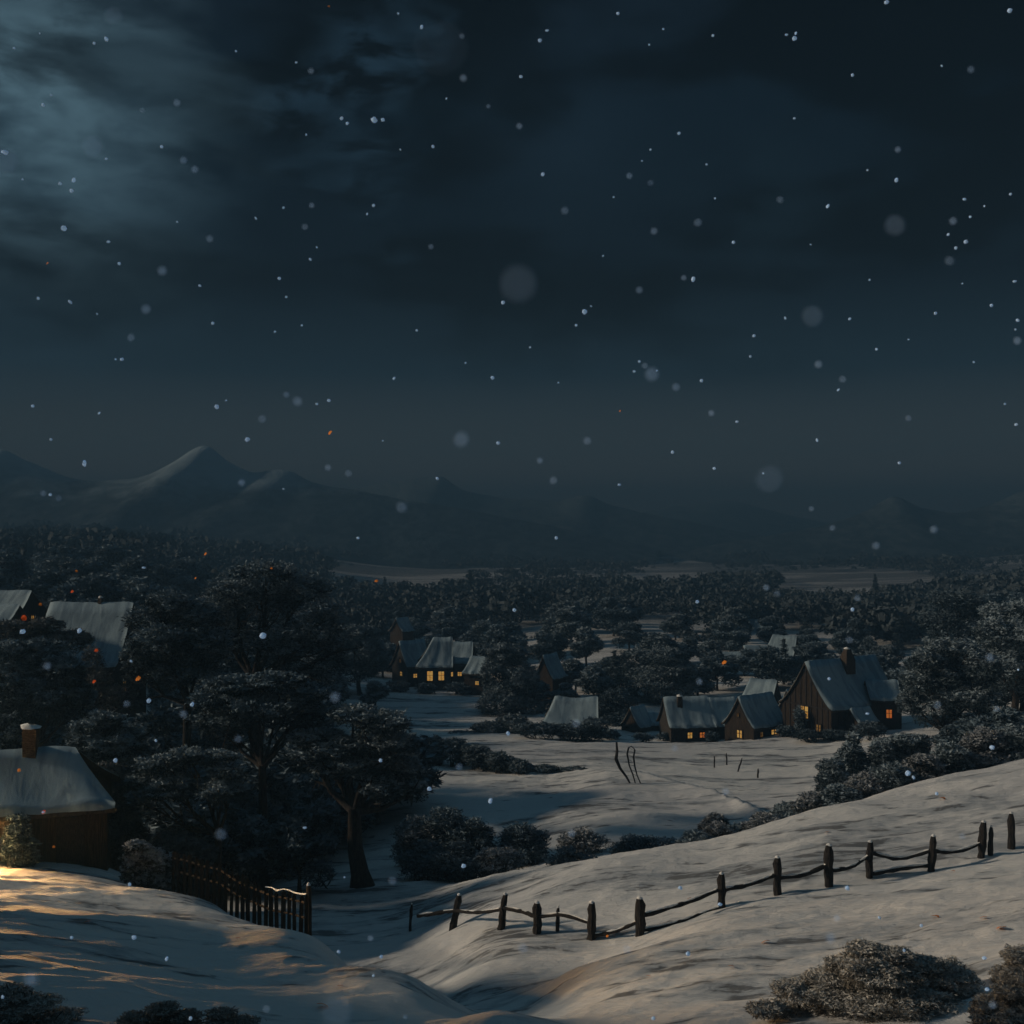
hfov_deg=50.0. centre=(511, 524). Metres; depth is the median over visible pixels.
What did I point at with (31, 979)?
snowflake
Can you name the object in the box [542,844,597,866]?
thicket bush
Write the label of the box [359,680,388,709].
oak tree
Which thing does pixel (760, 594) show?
pine tree
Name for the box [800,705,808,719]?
window
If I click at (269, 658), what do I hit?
oak tree
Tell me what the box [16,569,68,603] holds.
oak tree
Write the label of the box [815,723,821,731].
window
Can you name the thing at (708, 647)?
oak tree
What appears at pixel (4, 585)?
oak tree
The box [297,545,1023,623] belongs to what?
woodland
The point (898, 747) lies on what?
conifer shrub
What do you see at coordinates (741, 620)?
oak tree
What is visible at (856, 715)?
shed
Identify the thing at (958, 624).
oak tree
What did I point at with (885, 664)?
oak tree
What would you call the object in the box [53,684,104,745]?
oak tree
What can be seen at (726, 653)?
cottage
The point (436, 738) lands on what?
hedge shrub
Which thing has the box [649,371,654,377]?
snowflake
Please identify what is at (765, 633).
oak tree
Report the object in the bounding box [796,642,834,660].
oak tree
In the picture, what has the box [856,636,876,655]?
oak tree
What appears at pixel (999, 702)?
oak tree
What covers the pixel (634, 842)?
thicket bush
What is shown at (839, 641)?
oak tree
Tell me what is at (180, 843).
shrub
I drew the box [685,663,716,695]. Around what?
oak tree
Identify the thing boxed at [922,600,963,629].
oak tree
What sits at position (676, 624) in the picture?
oak tree
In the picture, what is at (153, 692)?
oak tree
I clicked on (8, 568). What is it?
oak tree
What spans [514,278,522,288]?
snowflake
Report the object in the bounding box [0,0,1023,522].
sky
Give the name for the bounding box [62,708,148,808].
oak tree
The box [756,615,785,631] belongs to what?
oak tree
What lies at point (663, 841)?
thicket bush
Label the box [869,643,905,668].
oak tree
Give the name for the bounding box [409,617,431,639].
oak tree
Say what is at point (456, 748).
hedge shrub
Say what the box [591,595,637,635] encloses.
oak tree
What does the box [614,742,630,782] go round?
bent pole
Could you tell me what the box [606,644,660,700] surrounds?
oak tree
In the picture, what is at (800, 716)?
thicket bush
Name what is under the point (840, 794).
hedge shrub
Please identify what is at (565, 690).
oak tree
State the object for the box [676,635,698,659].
oak tree
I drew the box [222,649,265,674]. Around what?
oak tree
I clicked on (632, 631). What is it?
oak tree
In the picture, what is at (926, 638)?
oak tree
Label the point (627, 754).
net frame
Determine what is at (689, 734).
window
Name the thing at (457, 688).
thicket bush
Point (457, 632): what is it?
oak tree
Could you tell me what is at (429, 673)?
window
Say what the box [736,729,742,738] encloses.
window
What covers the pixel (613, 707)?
oak tree
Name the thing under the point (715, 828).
hedge shrub
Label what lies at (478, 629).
oak tree
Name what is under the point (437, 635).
oak tree
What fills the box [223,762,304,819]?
oak tree
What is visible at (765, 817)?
hedge shrub
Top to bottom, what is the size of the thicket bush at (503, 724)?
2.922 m
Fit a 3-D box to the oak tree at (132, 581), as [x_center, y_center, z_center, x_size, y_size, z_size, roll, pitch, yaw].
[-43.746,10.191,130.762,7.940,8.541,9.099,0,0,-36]
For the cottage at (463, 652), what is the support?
on the ground
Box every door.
[56,816,84,865]
[675,730,682,741]
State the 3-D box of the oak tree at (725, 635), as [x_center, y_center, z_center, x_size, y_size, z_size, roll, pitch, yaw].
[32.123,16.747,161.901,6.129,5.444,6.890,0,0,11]
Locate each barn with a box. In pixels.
[543,696,599,736]
[748,619,764,632]
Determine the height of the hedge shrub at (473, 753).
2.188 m
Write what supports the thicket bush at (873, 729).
on the ground
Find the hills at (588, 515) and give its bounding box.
[352,476,763,556]
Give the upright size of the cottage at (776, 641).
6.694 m
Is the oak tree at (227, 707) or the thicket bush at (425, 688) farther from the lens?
the thicket bush at (425, 688)
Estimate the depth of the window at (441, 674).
135.92 m
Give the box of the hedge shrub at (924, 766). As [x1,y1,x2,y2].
[900,752,949,781]
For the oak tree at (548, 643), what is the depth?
151.33 m
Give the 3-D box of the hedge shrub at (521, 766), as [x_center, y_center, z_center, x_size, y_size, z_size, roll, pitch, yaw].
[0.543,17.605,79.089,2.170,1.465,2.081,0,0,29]
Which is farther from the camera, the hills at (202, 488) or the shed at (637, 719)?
the hills at (202, 488)
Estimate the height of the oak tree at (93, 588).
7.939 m
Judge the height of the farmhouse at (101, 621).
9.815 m
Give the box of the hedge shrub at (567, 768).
[556,765,587,772]
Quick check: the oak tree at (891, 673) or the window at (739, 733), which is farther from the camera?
the oak tree at (891, 673)
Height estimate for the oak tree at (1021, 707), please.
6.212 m
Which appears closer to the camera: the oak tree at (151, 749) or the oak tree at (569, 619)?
the oak tree at (151, 749)
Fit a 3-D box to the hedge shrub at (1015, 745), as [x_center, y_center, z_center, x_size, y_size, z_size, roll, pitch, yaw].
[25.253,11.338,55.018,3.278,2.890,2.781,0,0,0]
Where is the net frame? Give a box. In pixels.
[626,746,640,782]
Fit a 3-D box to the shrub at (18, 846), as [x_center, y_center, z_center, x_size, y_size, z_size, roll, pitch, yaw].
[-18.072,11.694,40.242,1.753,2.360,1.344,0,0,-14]
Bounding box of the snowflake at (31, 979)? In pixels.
[28,976,34,982]
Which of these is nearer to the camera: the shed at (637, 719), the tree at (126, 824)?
the tree at (126, 824)
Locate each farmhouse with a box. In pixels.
[0,590,47,618]
[35,596,153,719]
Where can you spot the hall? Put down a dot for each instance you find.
(434, 664)
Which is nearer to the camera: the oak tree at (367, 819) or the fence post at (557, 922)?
the fence post at (557, 922)
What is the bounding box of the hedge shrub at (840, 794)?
[815,782,863,806]
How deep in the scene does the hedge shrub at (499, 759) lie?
79.72 m
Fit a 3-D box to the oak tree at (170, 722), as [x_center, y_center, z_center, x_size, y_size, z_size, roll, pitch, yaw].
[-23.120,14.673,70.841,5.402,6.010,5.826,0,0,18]
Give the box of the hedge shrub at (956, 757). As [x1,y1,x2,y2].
[929,741,979,774]
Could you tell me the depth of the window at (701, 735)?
102.22 m
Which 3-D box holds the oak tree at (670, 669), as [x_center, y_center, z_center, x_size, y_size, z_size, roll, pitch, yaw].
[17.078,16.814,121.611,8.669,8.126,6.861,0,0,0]
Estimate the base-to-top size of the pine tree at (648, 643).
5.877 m
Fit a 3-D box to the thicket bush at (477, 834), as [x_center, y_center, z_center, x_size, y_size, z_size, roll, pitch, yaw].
[-2.137,16.401,56.088,3.353,3.129,2.374,0,0,0]
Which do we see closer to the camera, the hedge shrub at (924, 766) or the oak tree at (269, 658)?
the hedge shrub at (924, 766)
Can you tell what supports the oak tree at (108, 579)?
on the ground
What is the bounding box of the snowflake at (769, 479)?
[766,476,772,481]
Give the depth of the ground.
37.47 m
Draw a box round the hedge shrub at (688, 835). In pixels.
[675,829,714,843]
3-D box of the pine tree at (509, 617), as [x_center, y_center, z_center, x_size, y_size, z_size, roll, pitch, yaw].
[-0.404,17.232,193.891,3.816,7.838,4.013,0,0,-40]
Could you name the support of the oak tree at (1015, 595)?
on the ground
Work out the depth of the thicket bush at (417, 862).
52.65 m
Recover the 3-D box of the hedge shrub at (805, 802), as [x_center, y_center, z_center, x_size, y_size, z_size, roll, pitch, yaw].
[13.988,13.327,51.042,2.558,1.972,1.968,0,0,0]
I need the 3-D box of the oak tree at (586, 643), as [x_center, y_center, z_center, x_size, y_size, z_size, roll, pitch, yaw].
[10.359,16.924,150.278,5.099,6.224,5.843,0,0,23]
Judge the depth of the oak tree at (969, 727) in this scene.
64.77 m
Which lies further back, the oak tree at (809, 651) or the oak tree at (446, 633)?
the oak tree at (446, 633)
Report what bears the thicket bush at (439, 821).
on the ground
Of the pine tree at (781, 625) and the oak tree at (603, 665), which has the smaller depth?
the oak tree at (603, 665)
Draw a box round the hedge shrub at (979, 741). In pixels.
[958,724,1009,769]
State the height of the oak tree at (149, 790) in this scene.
8.152 m
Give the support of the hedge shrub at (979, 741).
on the ground
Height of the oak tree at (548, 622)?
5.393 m
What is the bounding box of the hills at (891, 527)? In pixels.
[672,491,1023,564]
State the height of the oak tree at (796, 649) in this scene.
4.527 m
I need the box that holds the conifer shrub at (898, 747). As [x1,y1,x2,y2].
[863,732,932,772]
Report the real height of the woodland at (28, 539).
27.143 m
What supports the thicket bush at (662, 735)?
on the ground
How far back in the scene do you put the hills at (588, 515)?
930.48 m
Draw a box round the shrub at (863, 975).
[743,938,985,1022]
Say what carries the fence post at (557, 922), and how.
on the ground
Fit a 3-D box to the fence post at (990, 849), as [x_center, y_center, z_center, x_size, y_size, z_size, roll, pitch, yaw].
[16.838,11.212,38.613,0.217,1.265,0.198,0,0,0]
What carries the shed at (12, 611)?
on the ground
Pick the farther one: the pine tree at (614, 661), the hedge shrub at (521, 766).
the pine tree at (614, 661)
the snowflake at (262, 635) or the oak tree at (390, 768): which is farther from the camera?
the oak tree at (390, 768)
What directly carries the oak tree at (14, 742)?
on the ground
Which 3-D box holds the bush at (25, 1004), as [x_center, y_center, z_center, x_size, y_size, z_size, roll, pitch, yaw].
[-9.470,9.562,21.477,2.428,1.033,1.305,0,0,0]
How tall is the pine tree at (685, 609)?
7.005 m
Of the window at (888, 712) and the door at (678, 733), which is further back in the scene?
the door at (678, 733)
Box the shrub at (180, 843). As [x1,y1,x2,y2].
[150,828,222,907]
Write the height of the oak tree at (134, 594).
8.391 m
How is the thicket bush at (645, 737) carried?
on the ground
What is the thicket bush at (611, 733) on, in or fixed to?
on the ground
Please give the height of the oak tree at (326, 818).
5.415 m
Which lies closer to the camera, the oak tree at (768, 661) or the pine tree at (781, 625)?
the oak tree at (768, 661)
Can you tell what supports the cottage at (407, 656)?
on the ground
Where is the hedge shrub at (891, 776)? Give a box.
[871,761,917,790]
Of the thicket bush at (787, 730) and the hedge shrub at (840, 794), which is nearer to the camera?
the hedge shrub at (840, 794)
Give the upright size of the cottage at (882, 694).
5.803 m
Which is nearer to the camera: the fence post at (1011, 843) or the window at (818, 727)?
the fence post at (1011, 843)
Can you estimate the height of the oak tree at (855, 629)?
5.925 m
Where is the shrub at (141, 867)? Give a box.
[118,839,175,891]
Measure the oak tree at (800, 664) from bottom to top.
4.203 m
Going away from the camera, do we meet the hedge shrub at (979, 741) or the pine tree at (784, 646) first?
the hedge shrub at (979, 741)
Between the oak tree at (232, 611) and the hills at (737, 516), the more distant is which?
the hills at (737, 516)
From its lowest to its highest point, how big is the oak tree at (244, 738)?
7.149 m
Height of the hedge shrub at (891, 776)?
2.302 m
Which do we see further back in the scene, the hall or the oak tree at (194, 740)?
the hall
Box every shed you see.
[0,604,30,658]
[461,655,487,694]
[618,704,652,732]
[648,712,658,730]
[844,706,879,735]
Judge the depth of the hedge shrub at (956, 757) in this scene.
53.55 m
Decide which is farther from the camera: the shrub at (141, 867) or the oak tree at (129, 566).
the oak tree at (129, 566)
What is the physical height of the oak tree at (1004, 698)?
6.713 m
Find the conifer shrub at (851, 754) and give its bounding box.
[834,730,871,775]
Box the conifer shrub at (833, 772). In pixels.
[808,756,852,798]
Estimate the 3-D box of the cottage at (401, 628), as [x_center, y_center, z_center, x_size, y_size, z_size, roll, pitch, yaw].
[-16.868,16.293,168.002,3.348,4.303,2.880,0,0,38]
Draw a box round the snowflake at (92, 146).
[89,143,95,149]
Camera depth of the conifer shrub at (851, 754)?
63.36 m
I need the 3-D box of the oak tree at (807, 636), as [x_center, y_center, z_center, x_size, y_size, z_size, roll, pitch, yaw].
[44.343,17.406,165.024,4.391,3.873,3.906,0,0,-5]
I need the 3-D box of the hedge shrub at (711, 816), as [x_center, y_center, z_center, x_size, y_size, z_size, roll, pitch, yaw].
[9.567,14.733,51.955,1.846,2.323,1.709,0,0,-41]
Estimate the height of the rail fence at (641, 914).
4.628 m
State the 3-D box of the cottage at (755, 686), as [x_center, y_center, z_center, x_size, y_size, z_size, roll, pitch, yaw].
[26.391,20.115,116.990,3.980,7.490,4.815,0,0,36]
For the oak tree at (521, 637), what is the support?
on the ground
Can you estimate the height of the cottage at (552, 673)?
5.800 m
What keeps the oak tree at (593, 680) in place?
on the ground
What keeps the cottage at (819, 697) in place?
on the ground
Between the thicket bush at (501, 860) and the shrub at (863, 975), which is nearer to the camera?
the shrub at (863, 975)
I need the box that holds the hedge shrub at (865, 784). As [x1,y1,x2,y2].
[843,771,887,798]
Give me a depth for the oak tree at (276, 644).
116.82 m
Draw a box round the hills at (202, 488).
[0,446,660,568]
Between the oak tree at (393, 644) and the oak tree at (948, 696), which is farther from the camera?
the oak tree at (393, 644)
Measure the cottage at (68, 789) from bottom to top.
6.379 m
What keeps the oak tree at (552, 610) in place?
on the ground
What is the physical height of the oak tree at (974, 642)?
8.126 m
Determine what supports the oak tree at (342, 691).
on the ground
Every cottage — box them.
[0,723,119,870]
[388,617,415,645]
[389,639,426,686]
[451,640,476,682]
[537,652,568,699]
[656,694,716,741]
[708,696,736,739]
[721,691,782,740]
[722,651,741,655]
[742,645,766,654]
[742,677,781,704]
[768,634,798,655]
[778,647,887,735]
[778,688,789,713]
[864,679,901,729]
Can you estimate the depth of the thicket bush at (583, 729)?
100.12 m
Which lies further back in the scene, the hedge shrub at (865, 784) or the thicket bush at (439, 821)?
the thicket bush at (439, 821)
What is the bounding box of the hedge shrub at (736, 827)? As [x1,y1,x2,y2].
[727,821,744,834]
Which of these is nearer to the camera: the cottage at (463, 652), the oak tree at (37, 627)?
the oak tree at (37, 627)
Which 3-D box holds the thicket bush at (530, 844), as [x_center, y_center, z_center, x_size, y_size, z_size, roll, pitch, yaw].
[0.594,16.452,55.762,3.049,2.627,2.829,0,0,0]
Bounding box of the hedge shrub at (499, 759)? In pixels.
[484,749,515,773]
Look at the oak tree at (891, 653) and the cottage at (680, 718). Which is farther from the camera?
the oak tree at (891, 653)
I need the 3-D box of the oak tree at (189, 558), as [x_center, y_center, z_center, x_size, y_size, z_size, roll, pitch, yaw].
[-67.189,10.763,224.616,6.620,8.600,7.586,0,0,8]
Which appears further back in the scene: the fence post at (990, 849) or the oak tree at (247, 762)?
the oak tree at (247, 762)
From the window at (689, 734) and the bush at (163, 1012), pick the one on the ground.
the bush at (163, 1012)
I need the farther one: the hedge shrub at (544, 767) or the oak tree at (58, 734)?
the hedge shrub at (544, 767)
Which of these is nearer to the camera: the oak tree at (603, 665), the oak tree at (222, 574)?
the oak tree at (603, 665)
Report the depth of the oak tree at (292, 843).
49.50 m
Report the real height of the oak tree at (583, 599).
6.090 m
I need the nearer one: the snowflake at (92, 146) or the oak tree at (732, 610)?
the snowflake at (92, 146)
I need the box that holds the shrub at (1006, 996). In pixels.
[964,941,1023,1023]
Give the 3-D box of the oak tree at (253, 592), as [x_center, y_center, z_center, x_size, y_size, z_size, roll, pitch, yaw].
[-13.233,10.546,62.606,10.062,17.523,6.064,0,0,0]
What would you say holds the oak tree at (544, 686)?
on the ground
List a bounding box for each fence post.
[409,903,412,931]
[555,906,559,931]
[987,825,993,855]
[1007,812,1015,849]
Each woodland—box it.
[0,519,339,597]
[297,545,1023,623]
[456,546,1023,562]
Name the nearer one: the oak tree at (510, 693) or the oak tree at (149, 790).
the oak tree at (149, 790)
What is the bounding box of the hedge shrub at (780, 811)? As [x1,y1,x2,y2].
[767,800,802,818]
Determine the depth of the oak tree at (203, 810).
48.88 m
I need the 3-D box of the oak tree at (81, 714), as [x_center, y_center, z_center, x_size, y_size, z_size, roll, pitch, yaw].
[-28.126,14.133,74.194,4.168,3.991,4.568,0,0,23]
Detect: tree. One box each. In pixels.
[0,550,26,589]
[0,574,14,589]
[0,613,96,654]
[0,636,98,746]
[0,711,66,749]
[0,722,63,749]
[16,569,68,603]
[43,579,107,608]
[49,574,124,598]
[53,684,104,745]
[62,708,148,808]
[63,704,113,727]
[66,575,126,601]
[77,641,149,718]
[97,760,151,870]
[111,555,159,580]
[111,727,255,909]
[117,575,173,600]
[117,588,237,766]
[124,582,172,610]
[125,710,207,748]
[137,705,204,754]
[137,781,236,846]
[140,738,163,769]
[144,670,193,706]
[147,670,238,749]
[180,556,199,583]
[181,666,332,890]
[189,556,363,763]
[199,590,251,625]
[200,661,230,742]
[204,569,241,595]
[219,688,334,754]
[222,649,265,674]
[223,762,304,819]
[227,760,249,772]
[228,637,271,665]
[233,681,282,721]
[238,738,327,780]
[244,617,300,669]
[260,816,339,892]
[270,745,321,782]
[279,702,428,888]
[283,740,312,769]
[284,684,337,730]
[286,773,347,866]
[301,770,384,853]
[303,669,351,704]
[322,623,391,695]
[327,726,447,824]
[350,707,447,811]
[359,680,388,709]
[385,642,395,671]
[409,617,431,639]
[425,628,454,644]
[427,633,444,646]
[430,604,471,629]
[436,620,468,640]
[458,618,496,655]
[466,570,475,587]
[473,640,546,716]
[477,629,528,671]
[478,623,528,652]
[501,621,524,634]
[504,600,515,621]
[513,675,550,692]
[522,686,554,709]
[524,632,571,662]
[534,616,557,637]
[544,600,588,617]
[548,605,595,649]
[549,682,580,704]
[561,658,586,692]
[568,626,604,665]
[573,664,616,695]
[576,596,594,603]
[590,656,625,686]
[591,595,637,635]
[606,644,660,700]
[608,649,623,689]
[611,622,647,649]
[613,596,644,621]
[628,644,701,704]
[639,630,689,660]
[642,640,652,684]
[659,614,691,639]
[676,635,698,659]
[678,600,693,637]
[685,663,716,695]
[694,638,724,660]
[696,655,743,690]
[709,620,750,651]
[710,613,753,649]
[712,607,749,621]
[723,648,757,675]
[748,644,800,685]
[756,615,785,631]
[756,626,788,643]
[758,587,765,601]
[773,639,788,684]
[778,617,785,631]
[779,655,806,680]
[792,640,837,655]
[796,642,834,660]
[797,602,814,634]
[797,628,820,645]
[809,641,838,657]
[828,631,859,654]
[836,617,872,644]
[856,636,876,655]
[864,649,893,670]
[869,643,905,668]
[871,573,878,597]
[884,657,931,691]
[889,618,906,650]
[895,628,1010,731]
[912,589,990,640]
[920,619,977,651]
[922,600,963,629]
[926,636,1010,715]
[926,639,1022,715]
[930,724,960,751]
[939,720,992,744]
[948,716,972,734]
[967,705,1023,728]
[970,599,1023,714]
[975,592,1007,619]
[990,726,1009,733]
[997,693,1023,706]
[1001,590,1023,602]
[1019,702,1023,710]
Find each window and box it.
[427,671,432,680]
[438,671,444,680]
[687,732,692,738]
[699,732,705,738]
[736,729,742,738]
[770,729,776,735]
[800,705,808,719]
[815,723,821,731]
[885,709,892,718]
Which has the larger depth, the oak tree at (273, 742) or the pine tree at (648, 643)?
the pine tree at (648, 643)
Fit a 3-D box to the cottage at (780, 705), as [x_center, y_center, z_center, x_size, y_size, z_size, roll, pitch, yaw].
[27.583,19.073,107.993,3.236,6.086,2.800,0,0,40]
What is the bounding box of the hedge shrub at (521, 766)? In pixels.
[505,758,534,773]
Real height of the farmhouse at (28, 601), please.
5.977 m
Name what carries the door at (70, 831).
in the cottage at (68, 789)
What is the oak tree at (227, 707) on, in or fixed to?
on the ground
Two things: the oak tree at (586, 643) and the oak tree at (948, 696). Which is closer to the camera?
the oak tree at (948, 696)
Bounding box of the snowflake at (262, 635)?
[260,633,265,638]
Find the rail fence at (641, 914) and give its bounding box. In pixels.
[416,820,986,940]
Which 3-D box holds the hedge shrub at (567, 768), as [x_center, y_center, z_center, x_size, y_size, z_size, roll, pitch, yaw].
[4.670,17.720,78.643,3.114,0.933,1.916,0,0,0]
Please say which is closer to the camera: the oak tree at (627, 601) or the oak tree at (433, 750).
the oak tree at (433, 750)
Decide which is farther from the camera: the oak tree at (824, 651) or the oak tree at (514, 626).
the oak tree at (514, 626)
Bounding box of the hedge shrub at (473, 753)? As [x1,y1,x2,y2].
[461,743,494,771]
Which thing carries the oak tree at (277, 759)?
on the ground
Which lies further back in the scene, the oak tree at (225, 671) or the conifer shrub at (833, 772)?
the oak tree at (225, 671)
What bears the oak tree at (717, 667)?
on the ground
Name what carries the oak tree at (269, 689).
on the ground
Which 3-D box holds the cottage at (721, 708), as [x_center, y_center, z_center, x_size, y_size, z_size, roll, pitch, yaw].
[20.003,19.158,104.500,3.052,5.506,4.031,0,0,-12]
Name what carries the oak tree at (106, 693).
on the ground
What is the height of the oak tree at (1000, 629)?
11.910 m
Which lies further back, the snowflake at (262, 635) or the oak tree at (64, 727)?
the oak tree at (64, 727)
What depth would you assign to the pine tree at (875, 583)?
299.86 m
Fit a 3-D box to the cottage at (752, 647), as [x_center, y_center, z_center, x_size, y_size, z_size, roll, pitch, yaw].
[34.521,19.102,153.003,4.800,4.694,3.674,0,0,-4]
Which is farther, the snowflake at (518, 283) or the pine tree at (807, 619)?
the pine tree at (807, 619)
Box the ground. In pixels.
[0,554,1023,1023]
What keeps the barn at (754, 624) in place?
on the ground
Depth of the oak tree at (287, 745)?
67.15 m
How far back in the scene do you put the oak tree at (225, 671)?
88.49 m
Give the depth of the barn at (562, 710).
105.04 m
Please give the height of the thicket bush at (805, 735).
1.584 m
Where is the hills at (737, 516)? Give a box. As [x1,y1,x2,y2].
[642,500,830,535]
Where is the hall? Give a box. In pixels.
[415,636,452,690]
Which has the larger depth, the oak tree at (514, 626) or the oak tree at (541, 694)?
the oak tree at (514, 626)
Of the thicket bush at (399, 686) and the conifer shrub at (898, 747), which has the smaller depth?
the conifer shrub at (898, 747)
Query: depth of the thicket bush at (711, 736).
100.73 m
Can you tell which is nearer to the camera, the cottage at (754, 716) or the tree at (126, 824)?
the tree at (126, 824)
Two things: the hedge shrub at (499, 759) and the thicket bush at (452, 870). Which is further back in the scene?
the hedge shrub at (499, 759)
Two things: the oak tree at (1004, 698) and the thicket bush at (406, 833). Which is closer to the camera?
the thicket bush at (406, 833)
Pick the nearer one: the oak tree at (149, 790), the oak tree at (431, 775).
the oak tree at (149, 790)
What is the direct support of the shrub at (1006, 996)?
on the ground
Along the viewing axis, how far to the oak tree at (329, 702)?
92.58 m
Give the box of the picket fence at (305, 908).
[165,851,311,935]
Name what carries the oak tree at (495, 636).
on the ground
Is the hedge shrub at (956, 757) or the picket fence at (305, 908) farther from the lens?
the hedge shrub at (956, 757)
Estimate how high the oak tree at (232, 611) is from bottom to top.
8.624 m
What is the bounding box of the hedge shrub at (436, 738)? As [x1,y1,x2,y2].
[426,733,449,765]
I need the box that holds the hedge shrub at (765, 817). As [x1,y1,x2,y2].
[740,810,780,829]
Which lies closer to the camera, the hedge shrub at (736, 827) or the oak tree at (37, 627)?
the hedge shrub at (736, 827)
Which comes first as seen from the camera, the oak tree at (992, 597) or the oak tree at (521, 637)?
the oak tree at (521, 637)
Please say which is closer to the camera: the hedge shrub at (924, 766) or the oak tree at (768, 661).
the hedge shrub at (924, 766)
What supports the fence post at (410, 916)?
on the ground
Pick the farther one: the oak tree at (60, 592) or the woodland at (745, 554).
the woodland at (745, 554)
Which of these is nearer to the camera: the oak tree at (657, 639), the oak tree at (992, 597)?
the oak tree at (657, 639)
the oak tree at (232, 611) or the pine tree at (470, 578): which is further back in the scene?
the pine tree at (470, 578)
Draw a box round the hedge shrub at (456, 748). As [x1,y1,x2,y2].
[437,737,469,766]
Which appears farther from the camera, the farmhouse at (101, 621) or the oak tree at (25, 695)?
the farmhouse at (101, 621)
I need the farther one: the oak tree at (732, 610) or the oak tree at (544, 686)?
the oak tree at (732, 610)
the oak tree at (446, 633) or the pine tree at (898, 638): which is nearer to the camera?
the pine tree at (898, 638)
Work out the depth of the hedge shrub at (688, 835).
48.95 m
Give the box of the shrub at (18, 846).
[0,812,42,867]
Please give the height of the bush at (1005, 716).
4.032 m
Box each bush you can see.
[0,981,89,1023]
[113,1000,266,1023]
[386,679,410,692]
[389,812,443,866]
[397,839,452,880]
[415,682,436,693]
[418,806,470,849]
[429,837,486,882]
[441,815,496,858]
[444,682,470,695]
[445,712,530,733]
[471,845,526,877]
[495,821,551,866]
[510,715,609,741]
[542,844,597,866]
[555,826,610,854]
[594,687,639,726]
[604,728,621,739]
[606,833,658,853]
[631,732,654,741]
[646,836,677,848]
[655,732,668,740]
[703,731,719,742]
[775,724,795,736]
[791,728,849,742]
[793,705,807,730]
[850,720,888,740]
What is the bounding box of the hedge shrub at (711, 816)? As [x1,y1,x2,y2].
[696,812,729,832]
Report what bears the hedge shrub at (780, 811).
on the ground
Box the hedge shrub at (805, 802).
[788,791,828,812]
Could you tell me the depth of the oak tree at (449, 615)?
192.18 m
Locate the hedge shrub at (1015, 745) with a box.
[992,723,1023,762]
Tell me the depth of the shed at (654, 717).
108.10 m
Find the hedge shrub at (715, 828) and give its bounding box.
[699,820,736,837]
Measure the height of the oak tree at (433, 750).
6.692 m
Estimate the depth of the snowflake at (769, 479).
0.41 m
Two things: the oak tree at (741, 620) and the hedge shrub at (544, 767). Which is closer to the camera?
the hedge shrub at (544, 767)
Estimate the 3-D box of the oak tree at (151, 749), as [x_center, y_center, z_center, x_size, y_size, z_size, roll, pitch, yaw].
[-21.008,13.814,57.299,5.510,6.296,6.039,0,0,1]
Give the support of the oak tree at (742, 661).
on the ground
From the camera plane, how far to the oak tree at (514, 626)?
168.54 m
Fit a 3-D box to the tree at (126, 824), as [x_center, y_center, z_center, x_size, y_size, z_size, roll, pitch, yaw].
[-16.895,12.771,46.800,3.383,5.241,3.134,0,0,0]
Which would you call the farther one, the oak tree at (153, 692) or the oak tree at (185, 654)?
the oak tree at (153, 692)
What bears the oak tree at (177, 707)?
on the ground
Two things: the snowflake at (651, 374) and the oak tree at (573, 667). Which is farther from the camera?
the oak tree at (573, 667)
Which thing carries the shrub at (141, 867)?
on the ground
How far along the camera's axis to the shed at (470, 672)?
131.89 m
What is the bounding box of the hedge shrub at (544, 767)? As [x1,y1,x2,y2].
[531,763,560,772]
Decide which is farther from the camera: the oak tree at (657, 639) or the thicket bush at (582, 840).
the oak tree at (657, 639)
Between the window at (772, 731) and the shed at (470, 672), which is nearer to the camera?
the window at (772, 731)

